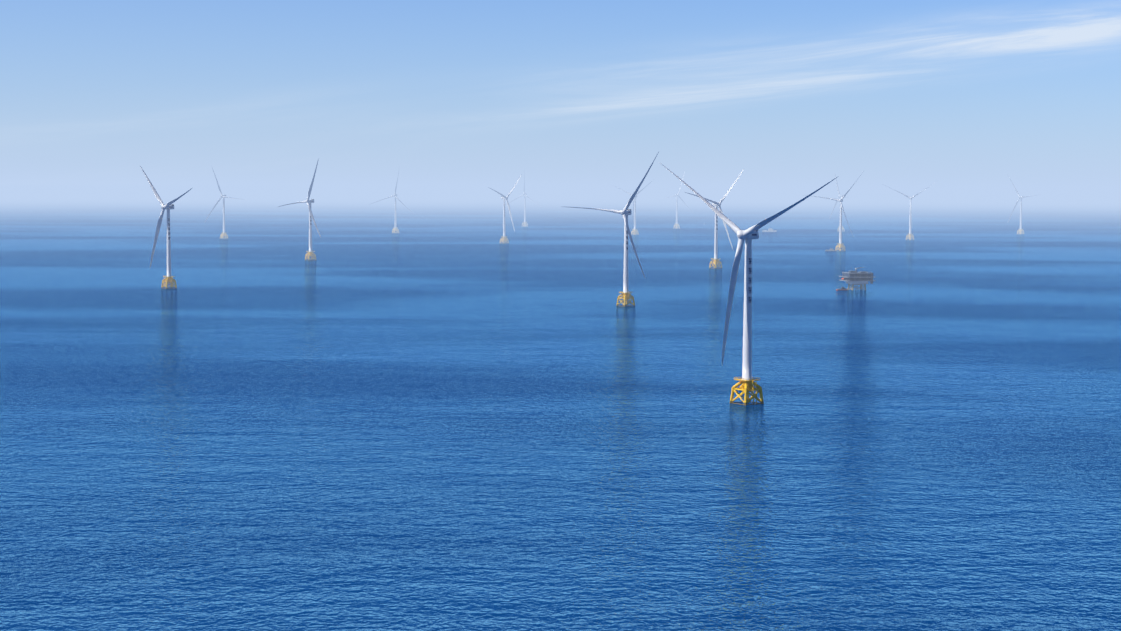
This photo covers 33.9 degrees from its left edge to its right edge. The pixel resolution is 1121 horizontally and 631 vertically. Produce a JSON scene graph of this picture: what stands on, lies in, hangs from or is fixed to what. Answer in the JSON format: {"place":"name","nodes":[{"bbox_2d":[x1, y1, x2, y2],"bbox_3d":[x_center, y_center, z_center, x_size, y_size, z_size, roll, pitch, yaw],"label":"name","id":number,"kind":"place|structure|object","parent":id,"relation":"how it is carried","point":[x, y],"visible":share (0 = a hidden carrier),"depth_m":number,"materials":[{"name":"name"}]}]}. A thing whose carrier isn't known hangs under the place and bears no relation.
{"place":"outdoors","nodes":[
{"label":"outdoors","id":0,"kind":"place"},
{"bbox_2d":[0,185,1120,630],"bbox_3d":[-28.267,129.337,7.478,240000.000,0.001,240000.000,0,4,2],"label":"sea","id":1,"kind":"structure","parent":0,"point":[444,409],"depth_m":1051.72,"materials":[{"name":"liquid"}]},
{"bbox_2d":[140,166,191,288],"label":"turbine","id":2,"kind":"object","parent":1,"relation":"in","point":[169,278],"visible":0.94,"depth_m":2278.20,"materials":[{"name":"white metal"}]},
{"bbox_2d":[205,168,245,238],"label":"turbine","id":3,"kind":"object","parent":1,"relation":"in","point":[223,235],"visible":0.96,"depth_m":4327.57,"materials":[{"name":"white metal"}]},
{"bbox_2d":[278,158,320,259],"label":"turbine","id":4,"kind":"object","parent":1,"relation":"in","point":[311,218],"visible":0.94,"depth_m":3133.01,"materials":[{"name":"white metal"}]},
{"bbox_2d":[372,172,413,232],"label":"turbine","id":5,"kind":"object","parent":1,"relation":"in","point":[395,227],"visible":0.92,"depth_m":4883.93,"materials":[{"name":"white metal"}]},
{"bbox_2d":[488,174,521,243],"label":"turbine","id":6,"kind":"object","parent":1,"relation":"in","point":[504,236],"visible":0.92,"depth_m":4073.74,"materials":[{"name":"white metal"}]},
{"bbox_2d":[505,172,538,226],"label":"turbine","id":7,"kind":"object","parent":1,"relation":"in","point":[525,222],"visible":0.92,"depth_m":5689.52,"materials":[{"name":"white metal"}]},
{"bbox_2d":[571,152,658,306],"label":"turbine","id":8,"kind":"object","parent":1,"relation":"in","point":[625,212],"visible":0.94,"depth_m":1972.81,"materials":[{"name":"white metal"}]},
{"bbox_2d":[615,181,651,234],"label":"turbine","id":9,"kind":"object","parent":1,"relation":"in","point":[634,230],"visible":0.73,"depth_m":4808.25,"materials":[{"name":"white metal"}]},
{"bbox_2d":[660,171,688,228],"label":"turbine","id":10,"kind":"object","parent":1,"relation":"in","point":[677,225],"visible":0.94,"depth_m":5512.18,"materials":[{"name":"white metal"}]},
{"bbox_2d":[685,169,743,268],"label":"turbine","id":11,"kind":"object","parent":1,"relation":"in","point":[715,260],"visible":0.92,"depth_m":2881.86,"materials":[{"name":"white metal"}]},
{"bbox_2d":[660,163,836,404],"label":"turbine","id":12,"kind":"object","parent":1,"relation":"in","point":[747,380],"visible":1,"depth_m":1090.81,"materials":[{"name":"white metal"}]},
{"bbox_2d":[762,226,776,231],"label":"vessel","id":13,"kind":"object","parent":1,"relation":"on","point":[770,230],"visible":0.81,"depth_m":5172.84,"materials":[{"name":"white"}]},
{"bbox_2d":[806,172,862,250],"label":"turbine","id":14,"kind":"object","parent":1,"relation":"in","point":[841,245],"visible":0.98,"depth_m":3662.76,"materials":[{"name":"white metal"}]},
{"bbox_2d":[830,175,844,231],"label":"turbine","id":15,"kind":"object","parent":1,"relation":"in","point":[841,196],"visible":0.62,"depth_m":5248.87,"materials":[{"name":"white metal"}]},
{"bbox_2d":[839,267,874,289],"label":"substation","id":16,"kind":"object","parent":1,"relation":"in","point":[860,278],"visible":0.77,"depth_m":2292.07,"materials":[{"name":"grey metal"}]},
{"bbox_2d":[882,181,936,239],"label":"turbine","id":17,"kind":"object","parent":1,"relation":"in","point":[910,234],"visible":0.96,"depth_m":4434.58,"materials":[{"name":"white metal"}]},
{"bbox_2d":[1008,176,1040,233],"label":"turbine","id":18,"kind":"object","parent":1,"relation":"in","point":[1020,230],"visible":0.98,"depth_m":5003.98,"materials":[{"name":"white metal"}]},
{"bbox_2d":[0,0,1120,188],"label":"sky","id":19,"kind":"structure","parent":0,"point":[433,93],"materials":[{"name":"blue"}]}
]}

